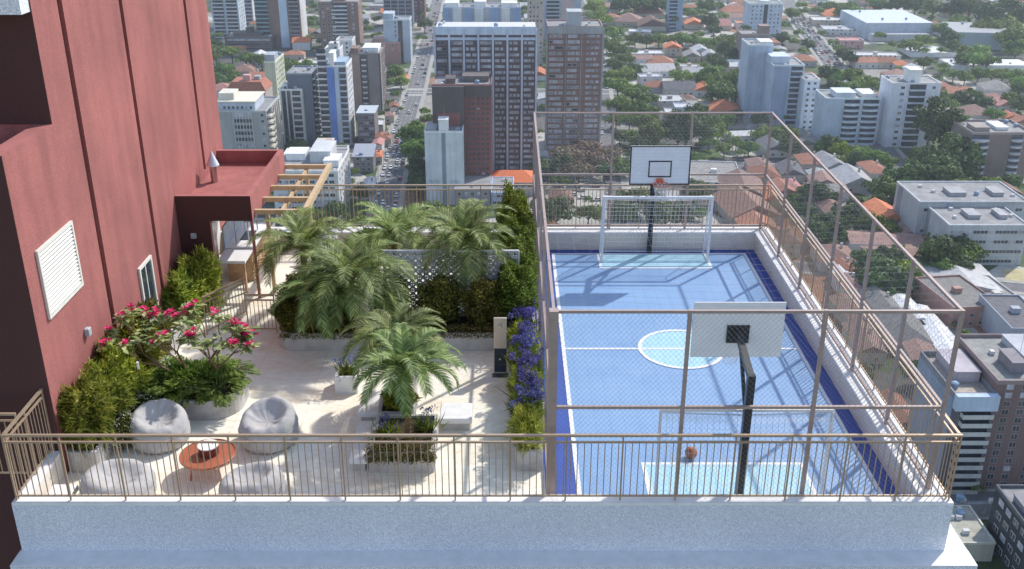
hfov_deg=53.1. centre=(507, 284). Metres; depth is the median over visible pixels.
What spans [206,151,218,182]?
roof vent
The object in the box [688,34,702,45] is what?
city tree
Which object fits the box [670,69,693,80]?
city tree
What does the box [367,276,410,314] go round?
rounded bush
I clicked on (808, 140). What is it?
house
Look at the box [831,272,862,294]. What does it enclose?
house
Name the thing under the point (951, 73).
city tree
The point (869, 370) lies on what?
city tree
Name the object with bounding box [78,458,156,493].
bean bag
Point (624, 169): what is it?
city tree
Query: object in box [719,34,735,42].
city tree
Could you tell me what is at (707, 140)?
city tree
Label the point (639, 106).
city tree
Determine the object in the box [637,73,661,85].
house
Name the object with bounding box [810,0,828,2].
house
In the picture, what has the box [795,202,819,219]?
city tree
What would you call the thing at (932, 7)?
city tree
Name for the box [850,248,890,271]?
city tree
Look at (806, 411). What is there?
football goal
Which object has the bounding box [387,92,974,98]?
pavement
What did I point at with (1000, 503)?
window
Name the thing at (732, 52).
city tree
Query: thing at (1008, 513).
window
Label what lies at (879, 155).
city tree
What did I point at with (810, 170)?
shed
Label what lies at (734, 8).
house
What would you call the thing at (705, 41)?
city tree
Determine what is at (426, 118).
city tree
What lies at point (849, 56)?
city tree
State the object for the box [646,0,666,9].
city tree
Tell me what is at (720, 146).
city tree
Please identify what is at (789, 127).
city tree
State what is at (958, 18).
city tree
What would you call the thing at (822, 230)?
city tree
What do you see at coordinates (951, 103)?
city tree
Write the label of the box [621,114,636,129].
city tree
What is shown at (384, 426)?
blue lily
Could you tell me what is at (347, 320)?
rounded bush
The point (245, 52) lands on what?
city tree
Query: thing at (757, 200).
house
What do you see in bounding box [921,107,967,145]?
city tree
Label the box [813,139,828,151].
city tree
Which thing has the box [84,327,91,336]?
wall light
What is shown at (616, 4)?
city tree
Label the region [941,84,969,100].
house
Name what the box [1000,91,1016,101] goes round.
city tree
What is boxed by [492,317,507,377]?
shower column
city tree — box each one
[211,44,230,62]
[214,62,235,74]
[215,72,226,83]
[223,46,241,63]
[234,53,252,63]
[240,51,256,62]
[249,53,264,70]
[284,59,299,70]
[285,138,301,147]
[295,59,314,64]
[307,205,328,220]
[323,200,349,222]
[348,181,371,197]
[354,198,371,214]
[386,64,404,78]
[392,75,410,88]
[394,123,425,142]
[399,138,424,158]
[400,205,428,222]
[403,119,422,131]
[403,155,425,171]
[404,176,425,197]
[407,169,425,181]
[410,200,443,220]
[416,17,433,32]
[419,114,432,122]
[438,205,458,221]
[526,158,551,176]
[545,195,575,223]
[548,144,584,159]
[549,172,572,187]
[550,152,573,169]
[559,159,595,182]
[569,138,601,150]
[571,204,601,223]
[572,148,608,166]
[582,0,606,11]
[590,8,612,22]
[594,162,616,180]
[599,146,624,160]
[602,77,633,95]
[603,70,620,77]
[603,94,630,111]
[603,114,623,128]
[604,25,625,37]
[604,36,617,53]
[604,57,626,69]
[606,41,630,54]
[608,156,629,172]
[610,0,629,14]
[610,65,635,80]
[610,199,648,223]
[611,129,630,145]
[613,52,635,62]
[616,186,649,216]
[618,84,649,104]
[618,166,629,177]
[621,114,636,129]
[622,129,639,142]
[623,0,651,11]
[624,32,639,42]
[627,62,647,77]
[628,99,649,114]
[629,135,650,145]
[633,114,659,127]
[635,92,661,103]
[636,34,654,48]
[638,120,669,145]
[642,199,688,223]
[645,105,659,115]
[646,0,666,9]
[647,188,670,204]
[653,32,667,47]
[656,142,670,145]
[661,103,709,145]
[664,123,697,145]
[665,14,682,23]
[666,34,677,42]
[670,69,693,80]
[673,32,693,47]
[675,205,695,223]
[679,178,711,202]
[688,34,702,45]
[691,151,708,159]
[692,126,720,147]
[694,0,716,10]
[694,64,724,80]
[694,75,707,81]
[694,104,708,111]
[694,206,706,220]
[695,37,712,46]
[698,135,718,150]
[700,12,719,31]
[700,80,737,101]
[703,52,722,61]
[703,79,731,99]
[704,115,726,125]
[706,23,722,37]
[708,35,727,51]
[709,122,733,138]
[710,56,728,67]
[713,142,733,158]
[715,40,733,57]
[717,71,736,84]
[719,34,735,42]
[720,114,735,129]
[722,47,737,58]
[726,68,738,82]
[726,136,745,150]
[728,109,744,122]
[729,83,737,101]
[737,140,761,156]
[748,124,774,139]
[750,111,769,127]
[770,31,790,45]
[771,126,789,140]
[774,124,793,129]
[778,137,801,152]
[783,128,801,141]
[784,7,802,20]
[785,199,800,213]
[786,193,803,203]
[794,183,808,200]
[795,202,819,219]
[800,38,816,49]
[801,220,842,242]
[802,180,832,205]
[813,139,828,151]
[815,211,847,241]
[817,64,838,78]
[820,133,840,154]
[822,77,843,87]
[823,1,839,9]
[825,189,843,203]
[827,141,851,157]
[828,67,847,80]
[828,202,862,223]
[829,229,847,243]
[832,4,848,15]
[833,47,850,63]
[838,0,856,6]
[839,81,862,88]
[841,51,859,66]
[844,68,862,82]
[845,145,861,153]
[845,195,864,207]
[845,219,868,230]
[846,151,864,166]
[847,6,866,9]
[847,145,874,160]
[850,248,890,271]
[852,75,879,88]
[853,84,868,88]
[855,266,884,289]
[856,210,888,231]
[861,176,893,194]
[861,363,876,379]
[865,257,908,287]
[867,149,890,162]
[869,0,887,9]
[870,79,879,90]
[871,192,888,203]
[874,244,910,265]
[878,155,899,166]
[879,162,918,183]
[881,182,896,204]
[881,219,902,232]
[884,286,902,295]
[887,0,911,10]
[890,273,918,293]
[895,258,923,276]
[900,38,924,50]
[903,142,935,163]
[903,359,918,375]
[904,0,927,14]
[905,157,933,180]
[907,271,923,278]
[911,96,945,145]
[914,34,935,45]
[914,56,932,68]
[914,231,961,261]
[917,255,934,265]
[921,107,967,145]
[921,148,961,170]
[923,0,943,19]
[926,256,957,269]
[928,164,966,180]
[930,22,947,34]
[930,131,986,168]
[937,27,964,42]
[939,0,963,21]
[939,90,952,100]
[940,233,977,253]
[941,99,960,109]
[944,39,961,50]
[944,68,957,81]
[947,0,985,16]
[948,254,975,269]
[949,14,973,21]
[950,90,973,105]
[951,177,973,180]
[951,242,988,261]
[953,52,968,63]
[955,45,972,54]
[956,70,974,84]
[960,51,986,70]
[960,156,982,178]
[964,88,981,96]
[967,172,986,180]
[968,44,991,54]
[969,92,995,107]
[970,0,1005,19]
[970,16,1005,28]
[970,66,992,82]
[976,176,1001,181]
[977,53,1001,68]
[982,68,1004,80]
[982,106,1006,118]
[991,25,1023,51]
[993,14,1023,29]
[994,68,1009,81]
[995,0,1023,13]
[999,67,1023,80]
[1000,39,1023,57]
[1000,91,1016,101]
[1001,173,1023,188]
[1005,5,1023,30]
[1007,94,1023,114]
[1008,76,1023,93]
[1009,80,1023,94]
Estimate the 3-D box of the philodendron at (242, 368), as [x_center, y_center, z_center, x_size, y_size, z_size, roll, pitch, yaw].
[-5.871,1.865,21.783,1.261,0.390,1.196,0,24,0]
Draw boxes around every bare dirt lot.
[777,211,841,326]
[974,327,984,332]
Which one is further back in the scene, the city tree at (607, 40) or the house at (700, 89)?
the city tree at (607, 40)
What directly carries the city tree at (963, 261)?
on the ground at (996, 272)
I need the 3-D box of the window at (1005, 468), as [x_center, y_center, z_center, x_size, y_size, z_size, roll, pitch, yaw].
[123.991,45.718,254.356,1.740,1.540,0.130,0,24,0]
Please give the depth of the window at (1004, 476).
255.24 m
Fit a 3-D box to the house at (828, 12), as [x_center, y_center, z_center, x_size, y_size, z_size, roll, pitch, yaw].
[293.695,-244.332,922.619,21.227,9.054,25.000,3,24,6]
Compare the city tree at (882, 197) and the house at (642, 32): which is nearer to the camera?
the city tree at (882, 197)
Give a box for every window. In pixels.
[227,39,270,40]
[227,43,270,44]
[233,113,250,116]
[234,119,251,122]
[235,125,252,128]
[235,131,252,134]
[236,137,253,140]
[237,143,253,146]
[246,47,270,49]
[437,53,446,56]
[437,59,446,61]
[437,65,446,67]
[451,41,461,44]
[451,47,461,50]
[451,53,461,56]
[451,59,461,61]
[452,65,461,67]
[452,70,461,73]
[480,41,533,168]
[554,40,562,43]
[585,35,599,110]
[950,230,958,233]
[973,230,980,233]
[978,240,985,243]
[980,230,987,233]
[984,481,992,486]
[986,474,993,478]
[988,466,995,470]
[989,259,996,262]
[990,458,997,462]
[992,450,999,454]
[993,240,1000,243]
[993,442,1001,446]
[993,523,997,533]
[995,230,1002,233]
[995,434,1002,438]
[996,511,1000,521]
[997,426,1004,430]
[997,545,1001,555]
[998,498,1003,508]
[999,417,1006,422]
[1000,533,1004,543]
[1001,409,1008,414]
[1001,474,1008,478]
[1002,401,1010,406]
[1002,521,1007,530]
[1003,466,1010,470]
[1004,259,1011,262]
[1004,392,1012,397]
[1004,458,1012,462]
[1004,555,1009,565]
[1005,508,1011,518]
[1006,385,1013,389]
[1006,450,1013,454]
[1007,543,1012,553]
[1008,240,1015,243]
[1008,442,1015,446]
[1010,230,1017,233]
[1010,434,1017,438]
[1010,530,1015,541]
[1012,426,1019,430]
[1013,517,1018,528]
[1014,417,1021,422]
[1014,553,1019,564]
[1015,240,1022,243]
[1015,409,1023,414]
[1017,401,1023,406]
[1017,540,1022,551]
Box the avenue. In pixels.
[373,0,441,226]
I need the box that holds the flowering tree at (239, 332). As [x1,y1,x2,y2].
[95,299,260,379]
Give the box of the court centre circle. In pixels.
[642,331,718,366]
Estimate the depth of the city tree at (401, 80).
661.27 m
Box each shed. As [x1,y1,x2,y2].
[369,4,382,9]
[537,92,544,108]
[656,190,692,206]
[722,130,759,143]
[773,45,786,52]
[803,182,849,200]
[805,167,824,179]
[828,293,876,329]
[832,265,851,272]
[843,231,926,250]
[859,246,921,261]
[883,286,926,322]
[895,221,912,232]
[898,40,956,56]
[902,338,935,359]
[915,304,954,340]
[920,262,1003,291]
[923,324,953,350]
[924,175,939,180]
[939,59,1023,69]
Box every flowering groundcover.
[108,410,134,450]
[128,389,161,412]
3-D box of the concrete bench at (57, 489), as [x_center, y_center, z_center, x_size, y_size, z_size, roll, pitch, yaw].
[-7.975,3.837,18.318,0.450,0.300,0.500,0,24,0]
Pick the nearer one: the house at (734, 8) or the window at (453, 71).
the window at (453, 71)
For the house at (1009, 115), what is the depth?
582.41 m
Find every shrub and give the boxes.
[56,368,118,456]
[74,355,139,433]
[93,335,154,408]
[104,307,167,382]
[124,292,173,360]
[148,357,243,396]
[161,265,207,325]
[175,243,227,315]
[490,211,535,265]
[493,234,538,294]
[493,259,538,322]
[494,178,531,220]
[495,192,536,244]
[504,362,544,404]
[504,401,546,457]
[505,341,544,375]
[505,384,544,429]
[507,316,541,350]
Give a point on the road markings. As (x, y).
(415, 102)
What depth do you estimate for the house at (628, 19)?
885.26 m
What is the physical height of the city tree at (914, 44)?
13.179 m
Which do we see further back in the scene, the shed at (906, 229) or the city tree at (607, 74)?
the city tree at (607, 74)
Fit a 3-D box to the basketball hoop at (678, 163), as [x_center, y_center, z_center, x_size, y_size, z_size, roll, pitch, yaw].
[4.155,-2.164,28.044,1.418,3.488,1.460,18,29,35]
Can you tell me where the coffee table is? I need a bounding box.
[179,439,235,480]
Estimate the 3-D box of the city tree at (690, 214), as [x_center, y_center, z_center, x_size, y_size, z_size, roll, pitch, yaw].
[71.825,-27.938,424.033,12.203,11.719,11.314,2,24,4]
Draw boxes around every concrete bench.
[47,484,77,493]
[349,421,374,470]
[357,390,381,420]
[439,403,472,429]
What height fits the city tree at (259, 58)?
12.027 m
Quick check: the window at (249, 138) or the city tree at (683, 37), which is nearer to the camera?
the window at (249, 138)
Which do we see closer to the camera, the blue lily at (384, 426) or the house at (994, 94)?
the blue lily at (384, 426)
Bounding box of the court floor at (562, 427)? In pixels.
[535,250,898,493]
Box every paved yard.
[557,164,727,223]
[702,137,760,156]
[1002,269,1023,280]
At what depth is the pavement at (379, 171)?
605.52 m
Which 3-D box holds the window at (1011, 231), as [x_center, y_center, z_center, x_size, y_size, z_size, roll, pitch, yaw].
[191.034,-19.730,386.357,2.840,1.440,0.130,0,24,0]
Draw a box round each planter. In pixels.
[67,316,187,472]
[144,367,248,419]
[279,313,511,350]
[334,365,360,393]
[368,414,438,472]
[378,388,417,413]
[513,312,542,470]
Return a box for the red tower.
[0,0,225,568]
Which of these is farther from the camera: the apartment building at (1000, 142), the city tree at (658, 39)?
the city tree at (658, 39)
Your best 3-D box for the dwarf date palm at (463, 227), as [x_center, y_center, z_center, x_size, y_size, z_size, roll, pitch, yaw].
[-1.025,-0.485,25.159,2.683,2.850,2.949,-3,24,-6]
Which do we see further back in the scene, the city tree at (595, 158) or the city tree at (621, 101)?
the city tree at (621, 101)
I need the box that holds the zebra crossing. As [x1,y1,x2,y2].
[390,89,423,155]
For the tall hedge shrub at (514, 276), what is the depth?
23.89 m
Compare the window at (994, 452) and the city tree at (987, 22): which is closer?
the window at (994, 452)
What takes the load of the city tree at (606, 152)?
on the ground at (996, 272)
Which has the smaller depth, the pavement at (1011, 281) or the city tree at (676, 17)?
the pavement at (1011, 281)
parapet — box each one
[12,497,953,534]
[20,451,63,493]
[221,227,769,249]
[754,232,944,493]
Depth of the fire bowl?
19.07 m
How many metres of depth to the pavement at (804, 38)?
831.32 m
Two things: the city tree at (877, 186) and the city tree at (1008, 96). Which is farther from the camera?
the city tree at (1008, 96)
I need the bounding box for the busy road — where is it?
[780,0,905,168]
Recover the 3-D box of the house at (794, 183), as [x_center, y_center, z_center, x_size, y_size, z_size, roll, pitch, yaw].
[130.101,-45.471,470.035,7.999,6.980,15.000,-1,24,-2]
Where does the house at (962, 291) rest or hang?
on the ground at (996, 272)
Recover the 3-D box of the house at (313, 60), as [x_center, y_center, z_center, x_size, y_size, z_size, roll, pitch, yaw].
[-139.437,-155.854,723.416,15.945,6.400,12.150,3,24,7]
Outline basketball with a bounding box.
[685,446,696,458]
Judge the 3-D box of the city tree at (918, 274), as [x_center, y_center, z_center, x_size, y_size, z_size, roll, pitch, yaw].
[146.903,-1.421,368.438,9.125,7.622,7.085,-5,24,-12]
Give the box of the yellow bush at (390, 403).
[379,380,422,410]
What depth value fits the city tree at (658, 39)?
786.12 m
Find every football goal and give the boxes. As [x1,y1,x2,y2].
[599,195,713,261]
[654,409,833,493]
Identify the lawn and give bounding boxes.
[692,148,720,156]
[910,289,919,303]
[925,41,942,45]
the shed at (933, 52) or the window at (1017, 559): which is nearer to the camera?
the window at (1017, 559)
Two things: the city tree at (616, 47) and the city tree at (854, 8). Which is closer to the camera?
the city tree at (616, 47)
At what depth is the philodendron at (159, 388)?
20.95 m
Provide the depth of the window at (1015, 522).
224.97 m
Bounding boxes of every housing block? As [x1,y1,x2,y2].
[893,181,1023,233]
[924,193,1023,264]
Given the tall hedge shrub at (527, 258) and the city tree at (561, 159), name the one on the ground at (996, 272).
the city tree at (561, 159)
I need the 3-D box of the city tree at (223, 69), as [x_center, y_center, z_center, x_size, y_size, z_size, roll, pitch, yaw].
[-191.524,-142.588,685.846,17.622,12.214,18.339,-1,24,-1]
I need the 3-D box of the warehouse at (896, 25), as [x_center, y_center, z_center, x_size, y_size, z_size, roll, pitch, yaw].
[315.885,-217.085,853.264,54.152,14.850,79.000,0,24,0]
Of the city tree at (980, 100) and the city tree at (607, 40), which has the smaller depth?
the city tree at (980, 100)
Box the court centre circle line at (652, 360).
[638,329,721,368]
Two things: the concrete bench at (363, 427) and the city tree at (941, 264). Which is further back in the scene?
the city tree at (941, 264)
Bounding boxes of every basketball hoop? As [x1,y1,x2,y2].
[629,146,691,252]
[690,302,786,493]
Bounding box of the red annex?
[174,149,284,298]
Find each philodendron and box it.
[141,366,184,402]
[145,355,191,391]
[160,377,215,408]
[188,370,249,407]
[202,353,241,375]
[211,357,260,389]
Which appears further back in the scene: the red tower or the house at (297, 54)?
the house at (297, 54)
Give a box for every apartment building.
[211,0,246,37]
[217,89,283,148]
[224,26,276,50]
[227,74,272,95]
[244,0,255,25]
[254,0,307,47]
[264,51,285,105]
[273,140,351,217]
[279,81,306,144]
[286,58,321,143]
[316,49,355,144]
[316,138,348,147]
[318,0,363,48]
[324,0,342,57]
[336,36,355,55]
[348,43,386,114]
[352,144,375,171]
[356,105,378,142]
[371,36,400,64]
[383,0,414,26]
[383,11,412,62]
[414,0,425,21]
[424,116,464,204]
[432,67,492,183]
[433,21,537,169]
[443,0,520,21]
[454,175,490,210]
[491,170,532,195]
[491,177,513,211]
[527,0,543,66]
[543,0,580,39]
[544,6,603,150]
[665,0,683,30]
[735,23,769,57]
[736,30,773,117]
[742,0,783,36]
[761,49,804,125]
[795,61,819,129]
[811,87,881,145]
[875,63,941,147]
[906,349,1000,493]
[950,113,1023,179]
[950,505,995,560]
[958,334,1023,488]
[987,484,1023,568]
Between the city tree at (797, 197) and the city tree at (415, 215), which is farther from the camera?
the city tree at (797, 197)
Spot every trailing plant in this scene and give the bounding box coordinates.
[278,322,373,340]
[363,430,436,465]
[420,321,510,339]
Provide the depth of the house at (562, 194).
453.37 m
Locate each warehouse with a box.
[840,10,932,41]
[938,19,1005,49]
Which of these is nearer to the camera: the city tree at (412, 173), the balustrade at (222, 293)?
the balustrade at (222, 293)
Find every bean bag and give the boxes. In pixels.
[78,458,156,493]
[129,399,190,453]
[218,461,285,493]
[238,395,298,453]
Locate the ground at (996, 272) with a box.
[206,0,1023,568]
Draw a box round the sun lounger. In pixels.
[317,227,337,252]
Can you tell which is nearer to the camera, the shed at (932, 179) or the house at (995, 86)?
the shed at (932, 179)
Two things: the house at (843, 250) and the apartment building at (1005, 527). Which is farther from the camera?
the house at (843, 250)
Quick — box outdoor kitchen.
[212,215,267,292]
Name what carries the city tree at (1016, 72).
on the ground at (996, 272)
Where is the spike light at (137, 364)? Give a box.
[136,361,141,387]
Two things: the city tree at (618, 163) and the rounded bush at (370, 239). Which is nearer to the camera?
the rounded bush at (370, 239)
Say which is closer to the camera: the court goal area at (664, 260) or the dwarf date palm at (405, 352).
the dwarf date palm at (405, 352)
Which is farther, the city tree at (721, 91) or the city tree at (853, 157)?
the city tree at (721, 91)
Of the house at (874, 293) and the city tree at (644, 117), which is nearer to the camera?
the house at (874, 293)
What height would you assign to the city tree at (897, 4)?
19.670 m
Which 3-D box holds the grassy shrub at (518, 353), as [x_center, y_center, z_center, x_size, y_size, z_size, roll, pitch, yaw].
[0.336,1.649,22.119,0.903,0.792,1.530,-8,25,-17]
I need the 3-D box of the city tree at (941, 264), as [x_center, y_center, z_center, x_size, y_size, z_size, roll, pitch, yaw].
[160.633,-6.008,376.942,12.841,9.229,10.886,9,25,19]
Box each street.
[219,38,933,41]
[349,154,1023,181]
[387,89,1022,95]
[581,0,626,223]
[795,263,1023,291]
[950,492,994,500]
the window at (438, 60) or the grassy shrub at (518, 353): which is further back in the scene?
the window at (438, 60)
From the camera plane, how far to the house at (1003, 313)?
333.79 m
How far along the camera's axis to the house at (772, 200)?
450.03 m
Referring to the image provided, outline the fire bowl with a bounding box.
[197,439,218,457]
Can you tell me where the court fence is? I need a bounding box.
[532,112,965,493]
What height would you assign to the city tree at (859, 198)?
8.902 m
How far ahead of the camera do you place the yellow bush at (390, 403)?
20.63 m
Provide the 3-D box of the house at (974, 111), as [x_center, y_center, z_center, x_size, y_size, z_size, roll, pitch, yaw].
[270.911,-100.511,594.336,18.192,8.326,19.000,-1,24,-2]
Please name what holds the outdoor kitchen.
on the terrace floor at (302, 382)
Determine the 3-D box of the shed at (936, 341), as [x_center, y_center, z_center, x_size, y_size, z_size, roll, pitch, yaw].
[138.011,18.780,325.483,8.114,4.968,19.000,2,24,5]
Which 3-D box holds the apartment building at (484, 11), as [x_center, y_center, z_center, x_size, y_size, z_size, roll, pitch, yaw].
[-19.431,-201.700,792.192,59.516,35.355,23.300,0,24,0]
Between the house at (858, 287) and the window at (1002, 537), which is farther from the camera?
the house at (858, 287)
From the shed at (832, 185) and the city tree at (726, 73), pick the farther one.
the city tree at (726, 73)
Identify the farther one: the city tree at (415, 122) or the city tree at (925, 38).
the city tree at (925, 38)
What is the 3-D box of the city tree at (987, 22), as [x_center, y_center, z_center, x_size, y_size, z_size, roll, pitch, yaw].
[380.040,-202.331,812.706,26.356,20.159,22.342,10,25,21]
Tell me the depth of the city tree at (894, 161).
499.46 m
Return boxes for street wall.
[953,471,993,516]
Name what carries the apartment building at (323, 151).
on the ground at (996, 272)
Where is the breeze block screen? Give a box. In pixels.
[382,250,519,325]
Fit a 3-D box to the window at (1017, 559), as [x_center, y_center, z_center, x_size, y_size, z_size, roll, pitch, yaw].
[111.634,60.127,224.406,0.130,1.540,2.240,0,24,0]
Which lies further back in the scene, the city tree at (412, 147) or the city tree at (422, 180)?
the city tree at (412, 147)
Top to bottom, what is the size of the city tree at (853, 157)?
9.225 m
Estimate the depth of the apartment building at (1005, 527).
229.22 m
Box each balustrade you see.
[0,412,29,476]
[1,434,962,499]
[2,388,54,498]
[201,278,245,334]
[244,294,277,331]
[288,184,769,227]
[766,186,960,498]
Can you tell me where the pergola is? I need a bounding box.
[254,163,331,292]
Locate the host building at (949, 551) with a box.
[10,524,977,568]
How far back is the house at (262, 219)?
419.42 m
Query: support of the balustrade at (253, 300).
on the terrace floor at (302, 382)
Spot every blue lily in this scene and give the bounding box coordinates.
[330,353,363,381]
[366,412,401,438]
[401,404,452,438]
[498,362,544,410]
[499,347,558,389]
[500,329,545,371]
[504,384,544,425]
[507,298,541,346]
[507,311,541,359]
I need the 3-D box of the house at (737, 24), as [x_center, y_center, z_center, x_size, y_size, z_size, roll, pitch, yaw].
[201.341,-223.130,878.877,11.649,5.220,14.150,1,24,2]
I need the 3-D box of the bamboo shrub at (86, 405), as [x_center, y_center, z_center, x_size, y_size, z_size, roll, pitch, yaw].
[-8.056,2.433,19.351,1.368,1.700,1.368,19,30,37]
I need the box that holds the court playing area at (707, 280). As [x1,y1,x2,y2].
[553,254,878,493]
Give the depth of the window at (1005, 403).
246.90 m
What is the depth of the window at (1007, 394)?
245.94 m
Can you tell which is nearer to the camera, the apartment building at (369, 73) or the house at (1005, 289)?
the house at (1005, 289)
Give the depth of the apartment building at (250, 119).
501.41 m
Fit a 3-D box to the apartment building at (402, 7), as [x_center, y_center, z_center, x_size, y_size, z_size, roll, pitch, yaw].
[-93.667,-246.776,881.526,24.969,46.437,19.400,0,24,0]
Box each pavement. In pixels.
[349,153,774,164]
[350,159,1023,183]
[363,0,431,226]
[387,88,1023,94]
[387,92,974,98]
[398,0,444,211]
[543,37,936,39]
[582,17,606,223]
[583,0,632,222]
[779,0,878,163]
[794,0,906,160]
[794,260,1023,283]
[803,272,1023,294]
[978,489,995,491]
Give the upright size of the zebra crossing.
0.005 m
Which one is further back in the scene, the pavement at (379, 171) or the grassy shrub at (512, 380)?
the pavement at (379, 171)
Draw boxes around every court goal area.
[599,254,708,266]
[646,465,812,493]
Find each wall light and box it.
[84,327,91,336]
[190,233,196,238]
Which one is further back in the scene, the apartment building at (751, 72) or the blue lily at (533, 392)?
the apartment building at (751, 72)
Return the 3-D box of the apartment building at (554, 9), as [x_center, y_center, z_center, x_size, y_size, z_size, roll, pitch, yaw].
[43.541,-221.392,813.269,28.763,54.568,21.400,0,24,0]
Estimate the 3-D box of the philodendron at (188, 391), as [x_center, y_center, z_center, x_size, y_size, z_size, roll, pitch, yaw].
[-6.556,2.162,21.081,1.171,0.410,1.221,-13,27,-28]
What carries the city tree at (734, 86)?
on the ground at (996, 272)
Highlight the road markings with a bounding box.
[381,1,436,196]
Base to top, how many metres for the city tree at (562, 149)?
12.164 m
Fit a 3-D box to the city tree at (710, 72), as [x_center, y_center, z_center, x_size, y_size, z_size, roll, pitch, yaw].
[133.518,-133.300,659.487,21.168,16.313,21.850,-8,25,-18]
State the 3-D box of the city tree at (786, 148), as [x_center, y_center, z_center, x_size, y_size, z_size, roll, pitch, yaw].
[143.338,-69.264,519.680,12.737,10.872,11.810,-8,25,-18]
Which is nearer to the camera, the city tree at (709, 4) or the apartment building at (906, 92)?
the apartment building at (906, 92)
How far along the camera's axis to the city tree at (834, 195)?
447.34 m
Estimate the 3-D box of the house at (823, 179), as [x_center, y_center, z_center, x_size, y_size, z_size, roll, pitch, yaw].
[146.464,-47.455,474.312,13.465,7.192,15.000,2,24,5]
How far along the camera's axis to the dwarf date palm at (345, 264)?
23.25 m
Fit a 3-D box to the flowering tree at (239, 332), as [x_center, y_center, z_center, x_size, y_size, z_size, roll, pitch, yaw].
[-6.786,1.331,21.061,3.440,1.910,1.809,0,24,0]
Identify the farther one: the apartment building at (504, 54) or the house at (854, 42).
the house at (854, 42)
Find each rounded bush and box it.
[267,290,316,332]
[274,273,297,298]
[308,289,362,329]
[346,225,398,255]
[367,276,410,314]
[411,271,464,328]
[452,230,493,259]
[459,273,506,327]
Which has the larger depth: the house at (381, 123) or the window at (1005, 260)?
the house at (381, 123)
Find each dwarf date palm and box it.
[246,206,362,289]
[269,257,365,340]
[286,233,420,331]
[337,201,441,276]
[339,302,450,384]
[351,322,466,439]
[412,198,515,306]
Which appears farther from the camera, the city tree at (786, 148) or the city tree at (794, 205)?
the city tree at (786, 148)
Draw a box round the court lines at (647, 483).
[552,253,882,493]
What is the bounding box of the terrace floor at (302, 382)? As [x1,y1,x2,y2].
[61,250,545,493]
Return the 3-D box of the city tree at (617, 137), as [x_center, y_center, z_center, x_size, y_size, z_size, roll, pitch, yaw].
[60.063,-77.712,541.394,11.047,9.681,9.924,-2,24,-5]
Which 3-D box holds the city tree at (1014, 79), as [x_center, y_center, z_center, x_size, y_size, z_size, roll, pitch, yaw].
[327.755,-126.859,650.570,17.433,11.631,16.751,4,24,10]
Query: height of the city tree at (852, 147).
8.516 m
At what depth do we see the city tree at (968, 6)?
892.45 m
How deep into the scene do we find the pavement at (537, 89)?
665.95 m
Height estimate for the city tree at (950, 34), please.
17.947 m
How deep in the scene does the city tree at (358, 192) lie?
452.39 m
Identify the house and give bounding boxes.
[213,55,219,65]
[216,82,228,97]
[230,46,246,55]
[235,62,256,76]
[243,218,275,226]
[249,20,255,28]
[249,69,264,76]
[253,49,266,54]
[284,48,305,59]
[291,37,311,49]
[299,59,316,64]
[310,28,320,37]
[362,176,377,194]
[363,14,370,24]
[372,137,385,149]
[375,0,382,3]
[375,132,387,138]
[376,148,382,164]
[378,119,384,131]
[381,132,391,145]
[384,110,395,122]
[389,101,399,112]
[488,0,500,2]
[518,2,526,11]
[537,66,545,80]
[549,186,574,207]
[598,1,617,13]
[603,12,619,24]
[614,12,642,26]
[628,28,650,35]
[628,53,653,63]
[629,50,663,55]
[630,6,664,17]
[636,15,666,30]
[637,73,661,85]
[638,63,675,76]
[644,81,662,93]
[646,55,673,62]
[654,94,686,109]
[661,79,695,95]
[663,41,681,56]
[663,107,674,121]
[673,102,691,111]
[679,63,699,69]
[679,94,696,98]
[680,98,715,111]
[681,65,703,79]
[682,15,687,24]
[682,48,700,61]
[683,4,697,11]
[684,17,703,28]
[689,161,737,192]
[690,44,706,54]
[694,80,713,96]
[701,49,718,61]
[706,17,731,30]
[709,98,739,117]
[710,183,780,223]
[717,3,743,12]
[717,168,762,195]
[721,59,739,71]
[723,13,742,21]
[729,0,743,5]
[734,20,742,28]
[734,210,779,229]
[744,156,770,168]
[746,164,780,183]
[755,135,787,157]
[761,184,782,208]
[767,177,797,194]
[770,36,780,45]
[771,227,800,256]
[775,158,805,182]
[784,177,801,193]
[791,52,816,66]
[793,151,821,171]
[794,129,817,152]
[807,170,836,182]
[809,6,818,13]
[809,16,841,25]
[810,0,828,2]
[810,242,856,272]
[813,199,845,224]
[815,150,844,169]
[819,8,839,16]
[820,25,858,35]
[830,163,872,192]
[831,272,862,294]
[834,257,860,274]
[835,37,863,47]
[842,318,886,363]
[850,55,878,67]
[854,51,900,59]
[855,160,883,179]
[858,0,868,7]
[859,285,899,309]
[860,197,900,229]
[871,56,895,67]
[876,307,933,352]
[879,68,903,78]
[881,389,909,429]
[892,60,907,69]
[902,63,924,74]
[912,274,986,328]
[938,12,954,17]
[940,81,950,90]
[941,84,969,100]
[954,104,995,118]
[976,80,1011,94]
[978,294,1023,333]
[981,92,1002,104]
[982,275,1014,293]
[987,97,1014,111]
[998,110,1013,118]
[1001,179,1023,196]
[1008,112,1023,125]
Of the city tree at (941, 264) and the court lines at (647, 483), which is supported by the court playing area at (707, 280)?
the court lines at (647, 483)
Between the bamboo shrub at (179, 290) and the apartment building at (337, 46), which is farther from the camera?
the apartment building at (337, 46)
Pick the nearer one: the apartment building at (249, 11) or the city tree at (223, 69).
the city tree at (223, 69)
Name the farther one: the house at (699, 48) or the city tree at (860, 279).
the house at (699, 48)
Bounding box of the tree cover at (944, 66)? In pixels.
[210,0,1023,492]

